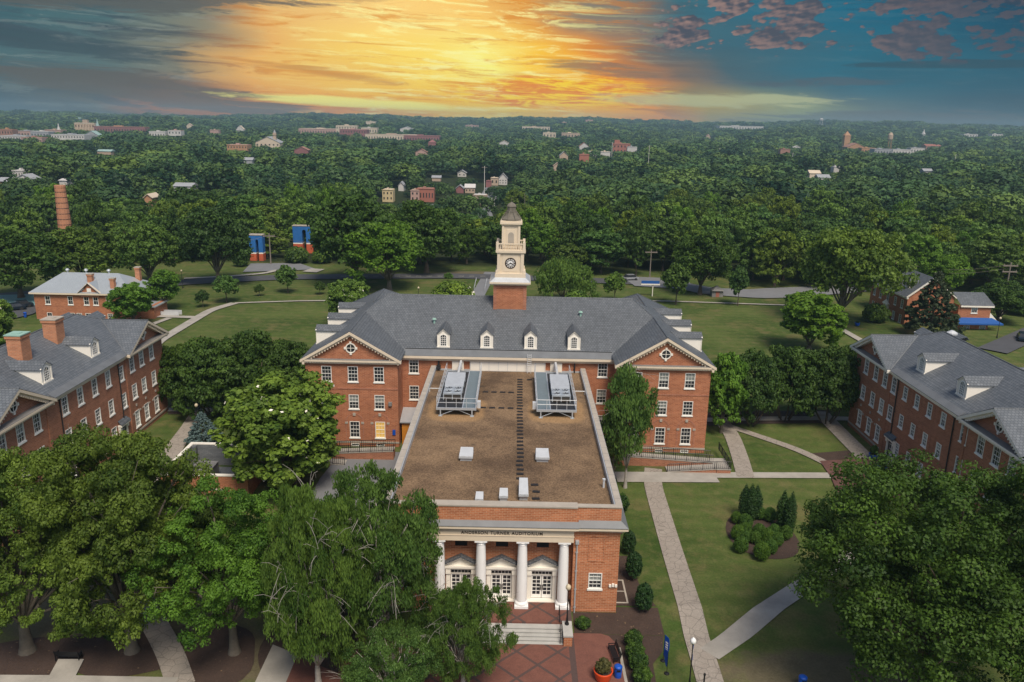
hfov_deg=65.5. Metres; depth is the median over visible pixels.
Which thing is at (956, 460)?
window
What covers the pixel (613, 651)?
bench
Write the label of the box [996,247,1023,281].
tree
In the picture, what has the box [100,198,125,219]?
tree
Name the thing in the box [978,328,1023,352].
driveway
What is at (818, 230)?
tree
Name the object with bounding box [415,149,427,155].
town building
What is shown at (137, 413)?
window
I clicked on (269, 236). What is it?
utility pole
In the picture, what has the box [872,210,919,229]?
tree
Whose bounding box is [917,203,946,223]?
tree
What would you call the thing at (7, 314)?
magnolia tree
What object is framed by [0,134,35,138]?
town building
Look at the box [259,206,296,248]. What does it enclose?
tree
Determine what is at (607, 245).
tree
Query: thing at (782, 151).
town building
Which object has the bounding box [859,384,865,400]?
window
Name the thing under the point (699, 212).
tree
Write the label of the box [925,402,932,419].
window
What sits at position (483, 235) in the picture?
tree
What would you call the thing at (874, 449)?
planter
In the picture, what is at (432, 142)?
town building
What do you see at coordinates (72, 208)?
tree
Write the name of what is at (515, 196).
tree
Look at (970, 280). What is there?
tree
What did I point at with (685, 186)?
tree
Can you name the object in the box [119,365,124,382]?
window
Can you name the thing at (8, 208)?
tree
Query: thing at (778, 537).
boxwood
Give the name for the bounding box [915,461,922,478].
window
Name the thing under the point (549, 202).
tree
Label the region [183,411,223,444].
spruce tree
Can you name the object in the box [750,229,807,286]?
tree
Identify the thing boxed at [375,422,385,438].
window
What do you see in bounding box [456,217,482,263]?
tree
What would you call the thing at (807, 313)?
tree
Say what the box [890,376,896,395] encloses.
window
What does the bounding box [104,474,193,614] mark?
oak tree
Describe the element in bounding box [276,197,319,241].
tree
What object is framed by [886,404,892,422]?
window
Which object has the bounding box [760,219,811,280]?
tree
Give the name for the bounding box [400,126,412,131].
town building
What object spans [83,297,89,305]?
window
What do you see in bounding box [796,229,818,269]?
tree
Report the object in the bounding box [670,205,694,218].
tree
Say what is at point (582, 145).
town building
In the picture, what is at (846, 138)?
church tower
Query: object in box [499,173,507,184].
town building
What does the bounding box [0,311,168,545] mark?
dormitory
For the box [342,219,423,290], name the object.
tree
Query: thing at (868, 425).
window
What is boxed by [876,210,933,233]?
tree
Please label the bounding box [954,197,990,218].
tree
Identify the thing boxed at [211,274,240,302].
tree
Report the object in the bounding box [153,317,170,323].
footpath
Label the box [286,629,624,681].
brick plaza
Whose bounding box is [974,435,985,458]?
window
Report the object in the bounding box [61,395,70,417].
window
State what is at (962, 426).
window
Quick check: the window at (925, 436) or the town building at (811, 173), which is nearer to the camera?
the window at (925, 436)
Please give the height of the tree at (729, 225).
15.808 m
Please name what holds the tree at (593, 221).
on the ground
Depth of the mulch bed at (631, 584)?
68.90 m
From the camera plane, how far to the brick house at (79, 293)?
154.61 m
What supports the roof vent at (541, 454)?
on the auditorium
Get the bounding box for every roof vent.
[459,447,473,460]
[475,491,483,499]
[499,488,507,500]
[519,478,528,500]
[535,448,549,461]
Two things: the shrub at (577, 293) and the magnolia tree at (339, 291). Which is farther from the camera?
the shrub at (577, 293)
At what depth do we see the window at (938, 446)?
84.83 m
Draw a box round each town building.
[0,128,17,134]
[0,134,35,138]
[0,177,15,183]
[11,168,29,176]
[17,173,40,180]
[18,130,30,134]
[20,136,47,142]
[30,130,54,135]
[45,129,66,132]
[51,133,95,139]
[59,178,72,185]
[74,120,95,130]
[86,131,101,136]
[94,125,149,132]
[97,149,114,154]
[143,192,157,205]
[149,130,167,135]
[168,129,184,135]
[173,182,197,190]
[210,129,220,133]
[227,143,251,150]
[236,125,244,131]
[243,157,255,163]
[294,146,309,153]
[298,128,335,133]
[336,124,358,132]
[339,128,369,136]
[361,127,378,132]
[365,133,416,139]
[382,187,394,201]
[398,181,405,190]
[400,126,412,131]
[403,134,440,140]
[410,188,419,201]
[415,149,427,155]
[416,186,434,201]
[428,139,436,146]
[431,175,441,180]
[455,184,464,192]
[457,170,466,176]
[464,184,475,192]
[473,193,487,199]
[486,180,491,186]
[491,177,497,185]
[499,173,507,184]
[522,126,549,129]
[543,132,555,137]
[559,151,567,159]
[561,132,579,136]
[579,142,588,149]
[579,153,588,161]
[600,150,609,156]
[612,140,630,151]
[626,146,636,151]
[714,125,763,129]
[778,148,790,153]
[806,170,821,177]
[814,174,830,179]
[830,165,838,179]
[858,147,869,151]
[869,148,891,153]
[891,148,910,153]
[906,147,924,152]
[920,168,932,172]
[921,144,940,149]
[960,133,977,136]
[988,133,1002,136]
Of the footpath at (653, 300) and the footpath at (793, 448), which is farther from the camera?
the footpath at (653, 300)
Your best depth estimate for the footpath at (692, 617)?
68.93 m
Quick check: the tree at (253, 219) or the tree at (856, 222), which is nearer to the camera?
the tree at (253, 219)
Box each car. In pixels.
[10,302,25,309]
[14,299,33,306]
[623,274,638,279]
[1016,331,1023,340]
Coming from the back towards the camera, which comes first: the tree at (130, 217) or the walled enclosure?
the tree at (130, 217)
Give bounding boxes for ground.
[0,119,1023,681]
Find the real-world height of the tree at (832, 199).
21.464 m
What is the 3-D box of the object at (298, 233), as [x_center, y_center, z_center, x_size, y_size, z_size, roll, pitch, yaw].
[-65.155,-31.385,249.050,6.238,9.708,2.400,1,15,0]
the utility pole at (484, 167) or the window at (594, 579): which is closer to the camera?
the window at (594, 579)
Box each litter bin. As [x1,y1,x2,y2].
[614,663,622,678]
[798,674,807,681]
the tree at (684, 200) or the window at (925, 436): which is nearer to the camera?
the window at (925, 436)
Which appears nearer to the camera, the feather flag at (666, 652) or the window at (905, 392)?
the feather flag at (666, 652)
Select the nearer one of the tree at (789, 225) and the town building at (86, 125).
the tree at (789, 225)
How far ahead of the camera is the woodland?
669.69 m
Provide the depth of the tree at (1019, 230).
218.24 m
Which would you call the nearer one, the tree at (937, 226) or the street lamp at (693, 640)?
the street lamp at (693, 640)
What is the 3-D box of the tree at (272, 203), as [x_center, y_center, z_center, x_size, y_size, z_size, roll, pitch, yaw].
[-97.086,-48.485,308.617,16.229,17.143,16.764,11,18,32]
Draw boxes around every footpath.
[0,675,177,681]
[48,659,83,677]
[139,598,194,681]
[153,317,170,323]
[156,412,204,479]
[157,315,199,317]
[161,302,237,342]
[168,408,230,411]
[235,300,784,304]
[255,645,296,681]
[473,272,494,294]
[615,472,830,477]
[615,475,718,481]
[644,468,723,681]
[701,552,850,658]
[707,416,848,421]
[717,421,754,477]
[726,425,824,463]
[815,411,868,458]
[843,329,861,340]
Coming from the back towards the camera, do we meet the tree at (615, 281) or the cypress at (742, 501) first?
the tree at (615, 281)
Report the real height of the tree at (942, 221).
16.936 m
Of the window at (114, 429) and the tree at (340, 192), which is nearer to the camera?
the window at (114, 429)
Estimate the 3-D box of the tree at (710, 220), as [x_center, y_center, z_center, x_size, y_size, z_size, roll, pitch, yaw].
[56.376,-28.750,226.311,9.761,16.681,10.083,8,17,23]
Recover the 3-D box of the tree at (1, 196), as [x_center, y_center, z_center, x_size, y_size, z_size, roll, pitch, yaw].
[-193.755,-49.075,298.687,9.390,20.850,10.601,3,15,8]
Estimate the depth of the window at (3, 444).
73.16 m
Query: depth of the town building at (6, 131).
1119.18 m
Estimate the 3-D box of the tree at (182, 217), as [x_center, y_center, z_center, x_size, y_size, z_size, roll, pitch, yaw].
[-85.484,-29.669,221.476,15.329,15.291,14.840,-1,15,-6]
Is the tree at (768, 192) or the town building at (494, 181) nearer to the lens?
the tree at (768, 192)
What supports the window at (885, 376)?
in the dormitory at (950, 398)
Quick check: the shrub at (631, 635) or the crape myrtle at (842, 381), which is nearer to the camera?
the shrub at (631, 635)
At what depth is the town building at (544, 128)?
2260.74 m
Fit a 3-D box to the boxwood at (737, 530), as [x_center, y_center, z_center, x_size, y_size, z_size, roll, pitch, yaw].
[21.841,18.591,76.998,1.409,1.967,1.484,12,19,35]
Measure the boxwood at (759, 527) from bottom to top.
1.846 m
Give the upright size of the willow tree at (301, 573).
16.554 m
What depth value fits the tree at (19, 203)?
312.28 m
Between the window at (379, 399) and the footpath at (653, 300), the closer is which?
the window at (379, 399)
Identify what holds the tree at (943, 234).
on the ground
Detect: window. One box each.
[0,434,7,452]
[15,423,26,446]
[32,413,42,435]
[45,296,50,304]
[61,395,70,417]
[65,427,71,433]
[67,296,73,304]
[76,386,85,407]
[80,417,87,435]
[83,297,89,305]
[91,378,98,397]
[93,297,98,305]
[95,407,102,426]
[104,369,112,389]
[108,399,115,417]
[111,426,116,435]
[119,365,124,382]
[122,392,128,409]
[129,356,135,373]
[132,383,138,400]
[135,409,141,428]
[138,350,144,367]
[141,376,147,393]
[144,402,150,421]
[148,344,154,360]
[151,370,157,386]
[154,395,159,413]
[321,366,332,382]
[347,366,358,382]
[348,395,359,409]
[349,421,360,438]
[373,367,384,383]
[374,395,384,410]
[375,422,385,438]
[408,360,418,374]
[409,386,418,400]
[587,573,602,590]
[596,389,605,404]
[597,364,607,377]
[654,427,664,444]
[657,401,666,415]
[658,373,668,388]
[679,428,690,444]
[681,401,692,416]
[684,373,695,389]
[856,409,861,427]
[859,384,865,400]
[863,358,869,375]
[864,416,871,435]
[868,391,874,408]
[872,365,878,382]
[873,424,880,443]
[877,398,883,415]
[881,371,887,388]
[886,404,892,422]
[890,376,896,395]
[894,442,899,456]
[897,414,903,429]
[901,386,908,401]
[908,422,915,439]
[913,394,919,410]
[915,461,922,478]
[920,432,927,449]
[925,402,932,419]
[933,442,941,459]
[938,411,946,429]
[952,455,962,477]
[958,424,968,446]
[970,307,977,313]
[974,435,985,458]
[989,446,1001,469]
[1005,457,1016,475]
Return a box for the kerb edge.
[619,647,627,681]
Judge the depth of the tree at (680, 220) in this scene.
224.97 m
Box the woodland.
[0,109,1023,222]
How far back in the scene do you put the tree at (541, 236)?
221.47 m
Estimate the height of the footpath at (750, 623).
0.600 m
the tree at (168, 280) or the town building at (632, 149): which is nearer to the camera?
the tree at (168, 280)
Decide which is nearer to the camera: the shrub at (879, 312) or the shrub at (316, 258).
the shrub at (879, 312)
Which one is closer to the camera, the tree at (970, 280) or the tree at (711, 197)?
the tree at (970, 280)
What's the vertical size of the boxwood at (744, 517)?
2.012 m
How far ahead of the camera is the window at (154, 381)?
103.52 m
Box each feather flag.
[660,635,669,662]
[664,649,668,675]
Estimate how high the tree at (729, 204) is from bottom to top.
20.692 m
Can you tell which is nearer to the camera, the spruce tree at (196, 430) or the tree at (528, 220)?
the spruce tree at (196, 430)
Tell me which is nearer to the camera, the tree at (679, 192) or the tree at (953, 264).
the tree at (953, 264)
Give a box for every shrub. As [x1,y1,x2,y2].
[103,623,123,640]
[231,254,248,265]
[284,246,308,262]
[312,250,331,262]
[432,280,474,294]
[565,289,588,296]
[575,615,590,628]
[619,492,629,510]
[621,530,635,553]
[624,628,643,644]
[625,550,642,579]
[625,639,645,656]
[628,650,648,668]
[631,663,653,681]
[634,582,653,611]
[862,303,891,322]
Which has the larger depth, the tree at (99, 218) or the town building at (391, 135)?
the town building at (391, 135)
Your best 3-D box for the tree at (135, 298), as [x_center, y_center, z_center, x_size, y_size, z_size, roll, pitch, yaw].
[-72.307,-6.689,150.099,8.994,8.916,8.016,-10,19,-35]
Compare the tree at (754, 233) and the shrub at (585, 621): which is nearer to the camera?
the shrub at (585, 621)
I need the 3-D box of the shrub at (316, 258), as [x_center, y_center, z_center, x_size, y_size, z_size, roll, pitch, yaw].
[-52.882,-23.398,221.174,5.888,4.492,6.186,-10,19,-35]
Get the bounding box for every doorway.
[118,416,130,435]
[445,553,475,593]
[486,554,516,601]
[527,555,557,602]
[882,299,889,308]
[884,431,896,461]
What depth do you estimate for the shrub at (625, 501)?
81.43 m
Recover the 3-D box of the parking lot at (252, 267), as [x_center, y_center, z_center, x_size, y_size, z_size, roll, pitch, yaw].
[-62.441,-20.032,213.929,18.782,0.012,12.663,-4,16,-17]
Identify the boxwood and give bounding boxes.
[730,511,741,523]
[730,524,744,538]
[733,536,748,552]
[738,513,752,525]
[739,531,750,540]
[742,522,752,532]
[750,530,761,543]
[752,523,764,531]
[753,541,770,560]
[756,508,765,518]
[760,527,774,541]
[764,506,776,521]
[766,539,777,553]
[768,523,779,532]
[772,531,783,545]
[780,525,792,540]
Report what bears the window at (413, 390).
in the hall
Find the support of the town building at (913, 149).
on the ground
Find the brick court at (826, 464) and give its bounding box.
[820,458,900,497]
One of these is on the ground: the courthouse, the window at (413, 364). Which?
the courthouse
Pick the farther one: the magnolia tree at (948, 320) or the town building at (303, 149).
the town building at (303, 149)
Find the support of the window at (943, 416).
in the dormitory at (950, 398)
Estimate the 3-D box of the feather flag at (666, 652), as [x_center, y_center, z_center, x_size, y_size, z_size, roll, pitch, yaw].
[11.412,23.675,58.853,0.380,1.900,0.750,-4,16,-18]
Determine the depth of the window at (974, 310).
160.39 m
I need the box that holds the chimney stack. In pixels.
[54,185,71,229]
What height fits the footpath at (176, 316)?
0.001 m
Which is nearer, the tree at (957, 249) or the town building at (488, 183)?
the tree at (957, 249)
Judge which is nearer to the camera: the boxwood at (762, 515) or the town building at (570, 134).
the boxwood at (762, 515)
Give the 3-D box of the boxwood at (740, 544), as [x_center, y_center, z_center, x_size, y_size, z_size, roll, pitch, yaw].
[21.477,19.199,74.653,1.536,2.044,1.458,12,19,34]
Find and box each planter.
[593,657,612,681]
[869,445,878,457]
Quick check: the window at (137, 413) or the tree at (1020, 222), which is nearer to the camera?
the window at (137, 413)
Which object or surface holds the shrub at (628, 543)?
on the ground
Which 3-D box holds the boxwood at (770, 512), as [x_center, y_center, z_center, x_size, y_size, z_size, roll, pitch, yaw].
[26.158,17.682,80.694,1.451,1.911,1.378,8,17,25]
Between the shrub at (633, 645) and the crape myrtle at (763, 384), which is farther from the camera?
the crape myrtle at (763, 384)
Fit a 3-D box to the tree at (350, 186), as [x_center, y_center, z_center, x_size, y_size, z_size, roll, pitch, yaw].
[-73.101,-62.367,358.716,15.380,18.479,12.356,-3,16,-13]
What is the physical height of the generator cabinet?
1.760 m
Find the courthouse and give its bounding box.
[255,130,282,147]
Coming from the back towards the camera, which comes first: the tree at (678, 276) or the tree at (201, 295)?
the tree at (678, 276)
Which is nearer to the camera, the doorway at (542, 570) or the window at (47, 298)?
the doorway at (542, 570)
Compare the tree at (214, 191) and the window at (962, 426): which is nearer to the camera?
the window at (962, 426)
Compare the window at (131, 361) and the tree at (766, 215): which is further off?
the tree at (766, 215)
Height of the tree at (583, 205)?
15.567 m
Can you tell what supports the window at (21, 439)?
in the dormitory at (59, 374)
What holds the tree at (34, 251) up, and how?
on the ground
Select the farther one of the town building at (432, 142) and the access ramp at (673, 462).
the town building at (432, 142)
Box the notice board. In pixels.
[641,281,659,295]
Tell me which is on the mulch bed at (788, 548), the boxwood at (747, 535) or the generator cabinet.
the boxwood at (747, 535)
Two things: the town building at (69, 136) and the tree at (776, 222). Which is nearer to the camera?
the tree at (776, 222)
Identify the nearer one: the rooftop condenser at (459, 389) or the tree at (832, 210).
the rooftop condenser at (459, 389)
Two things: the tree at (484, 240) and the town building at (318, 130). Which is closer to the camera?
the tree at (484, 240)
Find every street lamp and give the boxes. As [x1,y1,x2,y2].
[565,584,570,625]
[689,637,695,681]
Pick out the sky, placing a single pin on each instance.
(958, 62)
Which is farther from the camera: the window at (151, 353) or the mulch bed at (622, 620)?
the window at (151, 353)
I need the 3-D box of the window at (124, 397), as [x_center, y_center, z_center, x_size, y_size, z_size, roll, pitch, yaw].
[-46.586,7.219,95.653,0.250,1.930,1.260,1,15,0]
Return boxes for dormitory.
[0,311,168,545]
[848,327,1023,534]
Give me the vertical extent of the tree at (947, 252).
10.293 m
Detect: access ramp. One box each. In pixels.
[281,439,394,465]
[618,442,731,472]
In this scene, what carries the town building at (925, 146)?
on the ground
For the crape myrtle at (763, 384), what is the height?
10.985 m
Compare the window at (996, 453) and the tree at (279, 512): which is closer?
the tree at (279, 512)
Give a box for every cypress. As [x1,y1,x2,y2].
[738,484,749,514]
[744,484,757,520]
[753,485,763,519]
[775,490,788,526]
[783,491,797,531]
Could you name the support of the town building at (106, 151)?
on the ground
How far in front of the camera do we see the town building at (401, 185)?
528.64 m
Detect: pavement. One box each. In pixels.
[184,270,275,278]
[304,268,323,271]
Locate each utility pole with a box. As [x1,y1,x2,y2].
[263,234,274,263]
[482,166,486,193]
[645,249,657,276]
[1001,262,1017,311]
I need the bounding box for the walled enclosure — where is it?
[161,442,271,497]
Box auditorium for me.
[380,365,628,646]
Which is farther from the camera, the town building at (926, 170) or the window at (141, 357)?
the town building at (926, 170)
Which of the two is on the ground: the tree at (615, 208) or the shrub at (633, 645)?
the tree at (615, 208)
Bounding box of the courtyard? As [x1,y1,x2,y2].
[314,452,399,507]
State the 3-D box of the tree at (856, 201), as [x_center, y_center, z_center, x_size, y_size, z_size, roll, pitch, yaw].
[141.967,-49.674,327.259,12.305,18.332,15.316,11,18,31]
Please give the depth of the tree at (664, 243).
214.99 m
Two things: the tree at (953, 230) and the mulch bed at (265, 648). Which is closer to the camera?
the mulch bed at (265, 648)
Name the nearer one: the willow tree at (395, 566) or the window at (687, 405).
the willow tree at (395, 566)
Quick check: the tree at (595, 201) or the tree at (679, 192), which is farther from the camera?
the tree at (679, 192)
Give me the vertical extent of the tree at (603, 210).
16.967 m
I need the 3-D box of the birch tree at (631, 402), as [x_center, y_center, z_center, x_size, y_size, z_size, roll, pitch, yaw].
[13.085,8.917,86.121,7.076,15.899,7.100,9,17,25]
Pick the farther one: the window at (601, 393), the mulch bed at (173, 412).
the mulch bed at (173, 412)
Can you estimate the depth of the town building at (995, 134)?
2264.89 m
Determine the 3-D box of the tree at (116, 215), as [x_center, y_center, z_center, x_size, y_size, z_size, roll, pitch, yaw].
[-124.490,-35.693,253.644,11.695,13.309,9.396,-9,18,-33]
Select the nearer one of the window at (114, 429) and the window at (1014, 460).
the window at (1014, 460)
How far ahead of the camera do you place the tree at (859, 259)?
152.93 m
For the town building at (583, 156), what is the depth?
767.58 m
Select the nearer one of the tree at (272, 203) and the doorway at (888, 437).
the doorway at (888, 437)
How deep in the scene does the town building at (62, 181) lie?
425.88 m
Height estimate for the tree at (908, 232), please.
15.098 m
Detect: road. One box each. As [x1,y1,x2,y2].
[0,273,631,294]
[11,305,35,318]
[686,283,870,297]
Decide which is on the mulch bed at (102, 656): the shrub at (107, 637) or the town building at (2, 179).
the shrub at (107, 637)
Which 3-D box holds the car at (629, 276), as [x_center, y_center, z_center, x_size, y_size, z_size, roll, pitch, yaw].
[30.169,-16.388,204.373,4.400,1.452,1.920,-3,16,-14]
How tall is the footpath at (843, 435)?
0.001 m
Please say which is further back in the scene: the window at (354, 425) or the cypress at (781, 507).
the window at (354, 425)
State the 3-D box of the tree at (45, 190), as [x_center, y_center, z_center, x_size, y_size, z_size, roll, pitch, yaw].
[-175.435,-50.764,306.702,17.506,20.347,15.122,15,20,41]
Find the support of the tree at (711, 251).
on the ground
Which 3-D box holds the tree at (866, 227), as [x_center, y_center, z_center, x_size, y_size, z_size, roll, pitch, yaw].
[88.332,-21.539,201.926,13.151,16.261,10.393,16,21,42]
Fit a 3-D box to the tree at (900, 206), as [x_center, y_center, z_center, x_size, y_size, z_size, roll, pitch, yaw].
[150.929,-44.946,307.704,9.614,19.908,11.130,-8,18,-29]
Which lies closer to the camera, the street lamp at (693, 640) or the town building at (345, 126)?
the street lamp at (693, 640)
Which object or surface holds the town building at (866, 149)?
on the ground
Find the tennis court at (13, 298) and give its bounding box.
[0,294,34,304]
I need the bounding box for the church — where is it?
[842,143,863,148]
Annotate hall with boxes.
[300,202,716,452]
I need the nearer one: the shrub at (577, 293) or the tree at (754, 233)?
the shrub at (577, 293)
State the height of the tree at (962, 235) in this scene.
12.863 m
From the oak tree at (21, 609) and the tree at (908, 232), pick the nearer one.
the oak tree at (21, 609)
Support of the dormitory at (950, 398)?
on the ground
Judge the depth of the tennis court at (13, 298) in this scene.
171.12 m
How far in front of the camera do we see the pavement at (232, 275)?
200.49 m
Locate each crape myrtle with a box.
[157,343,202,406]
[162,335,249,419]
[198,329,289,401]
[258,338,310,376]
[719,347,782,426]
[751,343,827,420]
[788,343,860,423]
[834,344,856,405]
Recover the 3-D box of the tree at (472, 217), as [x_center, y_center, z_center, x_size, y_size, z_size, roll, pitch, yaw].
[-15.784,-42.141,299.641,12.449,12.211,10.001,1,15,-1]
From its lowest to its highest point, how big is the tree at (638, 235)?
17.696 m
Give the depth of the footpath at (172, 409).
108.19 m
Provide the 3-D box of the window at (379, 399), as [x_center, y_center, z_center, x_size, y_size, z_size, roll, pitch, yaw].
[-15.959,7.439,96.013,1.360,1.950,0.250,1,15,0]
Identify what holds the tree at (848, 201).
on the ground
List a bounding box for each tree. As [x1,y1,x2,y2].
[0,189,6,213]
[0,195,19,218]
[0,223,28,234]
[0,228,71,297]
[0,299,16,343]
[0,446,120,655]
[3,207,44,235]
[11,194,25,207]
[18,422,232,655]
[22,192,73,232]
[22,195,57,232]
[32,183,57,195]
[44,225,127,272]
[66,179,102,207]
[68,199,98,224]
[72,200,115,231]
[73,198,110,234]
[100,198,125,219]
[102,281,152,318]
[104,221,122,231]
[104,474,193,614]
[109,220,184,280]
[111,207,135,220]
[112,211,168,233]
[115,196,132,204]
[121,475,307,656]
[126,199,150,213]
[127,199,150,215]
[142,269,180,300]
[147,199,185,231]
[148,199,158,207]
[157,206,183,259]
[160,191,185,200]
[165,187,225,207]
[176,205,254,280]
[180,199,217,212]
[180,208,210,259]
[183,185,207,198]
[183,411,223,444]
[194,289,209,306]
[207,368,345,488]
[210,194,263,210]
[211,189,223,195]
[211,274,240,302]
[232,203,265,237]
[248,184,280,200]
[248,227,290,257]
[251,193,279,206]
[254,284,264,295]
[256,465,376,681]
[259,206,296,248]
[260,487,335,591]
[274,264,297,292]
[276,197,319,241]
[283,182,303,200]
[300,185,320,205]
[302,459,447,652]
[307,193,400,279]
[311,178,336,194]
[314,281,325,289]
[315,186,334,207]
[318,188,348,204]
[319,623,444,681]
[324,278,369,312]
[335,182,365,194]
[337,476,382,546]
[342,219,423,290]
[345,183,378,203]
[380,204,392,210]
[394,199,466,272]
[418,234,440,263]
[424,575,518,681]
[436,226,469,259]
[444,273,452,278]
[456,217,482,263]
[458,213,479,223]
[464,218,496,254]
[475,227,497,259]
[476,225,493,256]
[482,216,525,255]
[493,204,530,237]
[503,188,528,208]
[516,207,543,261]
[521,202,561,258]
[526,222,559,264]
[528,194,565,211]
[533,255,600,297]
[542,228,576,258]
[545,196,569,204]
[550,243,591,266]
[555,198,577,246]
[555,208,593,249]
[575,200,598,214]
[576,197,601,214]
[576,228,633,273]
[577,209,609,266]
[579,207,613,233]
[586,192,612,215]
[598,359,663,488]
[600,416,634,475]
[603,271,626,297]
[605,200,626,214]
[610,214,618,258]
[613,208,649,232]
[613,227,639,266]
[616,188,652,222]
[621,211,655,275]
[628,229,661,264]
[643,205,660,231]
[644,216,680,270]
[653,213,688,262]
[654,198,680,218]
[660,262,691,304]
[664,188,688,204]
[667,182,696,202]
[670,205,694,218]
[671,216,704,262]
[672,228,741,294]
[674,196,705,208]
[684,203,707,220]
[690,197,715,210]
[695,207,733,232]
[699,210,727,233]
[701,227,733,275]
[703,191,721,210]
[708,351,749,432]
[713,214,735,234]
[715,198,736,215]
[726,202,757,260]
[728,219,780,279]
[728,265,749,305]
[731,215,745,235]
[732,195,767,210]
[739,212,766,273]
[749,206,789,226]
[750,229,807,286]
[757,186,777,205]
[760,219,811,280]
[766,194,803,228]
[766,214,795,228]
[779,289,848,349]
[787,448,1023,681]
[796,212,847,226]
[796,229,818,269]
[797,225,919,324]
[799,234,815,276]
[801,185,835,215]
[801,220,821,234]
[809,195,851,219]
[810,202,851,221]
[813,223,851,235]
[829,193,852,209]
[839,215,864,229]
[843,197,868,210]
[850,201,883,218]
[859,196,886,218]
[860,209,890,231]
[860,225,872,231]
[861,222,885,233]
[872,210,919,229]
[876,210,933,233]
[883,234,911,266]
[884,227,931,257]
[891,199,915,214]
[893,222,930,234]
[901,233,943,268]
[902,271,965,334]
[915,251,975,288]
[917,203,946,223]
[928,224,951,233]
[929,226,958,248]
[937,224,968,243]
[937,242,965,255]
[939,214,973,227]
[942,250,966,284]
[944,202,993,224]
[948,220,985,232]
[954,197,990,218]
[955,230,980,247]
[956,240,992,283]
[962,222,1018,239]
[963,234,1023,282]
[970,203,1022,229]
[971,278,1023,321]
[973,227,1019,245]
[976,493,1002,533]
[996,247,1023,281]
[1008,227,1023,274]
[1014,218,1023,230]
[1018,232,1023,247]
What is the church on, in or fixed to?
on the ground
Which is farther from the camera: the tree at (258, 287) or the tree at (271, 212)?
the tree at (271, 212)
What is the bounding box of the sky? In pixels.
[0,0,1023,125]
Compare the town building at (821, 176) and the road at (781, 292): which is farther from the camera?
the town building at (821, 176)
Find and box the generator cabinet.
[194,461,218,473]
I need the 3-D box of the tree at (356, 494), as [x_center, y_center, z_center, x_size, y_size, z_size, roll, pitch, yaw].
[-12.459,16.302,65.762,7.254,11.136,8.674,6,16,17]
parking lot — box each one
[243,263,311,271]
[627,277,692,288]
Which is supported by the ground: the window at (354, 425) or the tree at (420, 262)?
the tree at (420, 262)
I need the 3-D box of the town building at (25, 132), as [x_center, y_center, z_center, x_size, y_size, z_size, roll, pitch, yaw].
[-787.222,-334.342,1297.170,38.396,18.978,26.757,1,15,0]
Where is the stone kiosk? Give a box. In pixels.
[710,285,722,296]
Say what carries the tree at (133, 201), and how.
on the ground
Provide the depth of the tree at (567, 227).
215.10 m
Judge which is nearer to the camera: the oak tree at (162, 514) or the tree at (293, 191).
the oak tree at (162, 514)
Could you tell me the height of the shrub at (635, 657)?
1.847 m
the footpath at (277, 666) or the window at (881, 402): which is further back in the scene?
the window at (881, 402)
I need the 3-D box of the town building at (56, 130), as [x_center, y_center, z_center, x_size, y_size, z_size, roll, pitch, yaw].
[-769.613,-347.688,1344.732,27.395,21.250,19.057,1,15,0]
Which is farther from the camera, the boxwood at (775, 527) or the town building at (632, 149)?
the town building at (632, 149)
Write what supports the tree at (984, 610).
on the ground
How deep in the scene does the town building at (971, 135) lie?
2301.88 m
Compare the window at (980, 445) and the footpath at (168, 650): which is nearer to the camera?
the footpath at (168, 650)
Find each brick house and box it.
[28,266,181,318]
[869,255,1003,328]
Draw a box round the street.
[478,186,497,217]
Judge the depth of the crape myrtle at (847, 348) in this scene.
111.35 m
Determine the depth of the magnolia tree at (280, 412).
81.85 m
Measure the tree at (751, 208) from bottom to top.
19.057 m
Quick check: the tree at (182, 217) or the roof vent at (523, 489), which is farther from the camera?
the tree at (182, 217)
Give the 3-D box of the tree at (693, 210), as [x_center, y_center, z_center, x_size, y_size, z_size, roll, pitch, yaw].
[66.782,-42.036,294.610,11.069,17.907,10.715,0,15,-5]
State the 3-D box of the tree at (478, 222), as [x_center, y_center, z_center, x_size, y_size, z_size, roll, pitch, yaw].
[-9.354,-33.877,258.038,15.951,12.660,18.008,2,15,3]
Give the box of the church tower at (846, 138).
[842,131,850,145]
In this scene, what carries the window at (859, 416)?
in the dormitory at (950, 398)
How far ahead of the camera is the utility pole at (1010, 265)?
172.20 m
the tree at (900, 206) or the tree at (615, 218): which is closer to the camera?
the tree at (615, 218)
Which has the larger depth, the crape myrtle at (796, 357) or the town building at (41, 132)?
the town building at (41, 132)
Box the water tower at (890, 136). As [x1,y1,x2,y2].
[887,133,892,145]
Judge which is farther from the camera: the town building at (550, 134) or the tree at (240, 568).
the town building at (550, 134)
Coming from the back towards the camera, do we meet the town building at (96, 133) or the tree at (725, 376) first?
the town building at (96, 133)
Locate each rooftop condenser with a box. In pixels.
[429,360,481,416]
[532,362,584,418]
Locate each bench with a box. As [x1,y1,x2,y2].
[53,650,82,660]
[608,639,621,663]
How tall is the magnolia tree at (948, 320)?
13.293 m
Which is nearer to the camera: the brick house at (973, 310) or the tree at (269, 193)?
the brick house at (973, 310)
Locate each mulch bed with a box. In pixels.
[0,636,86,674]
[66,631,183,675]
[168,401,214,413]
[180,625,254,681]
[258,599,364,672]
[573,607,664,635]
[607,635,663,681]
[616,556,655,605]
[707,410,830,425]
[726,517,799,558]
[812,450,852,459]
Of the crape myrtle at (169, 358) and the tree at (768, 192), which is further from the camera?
the tree at (768, 192)
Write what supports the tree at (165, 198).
on the ground

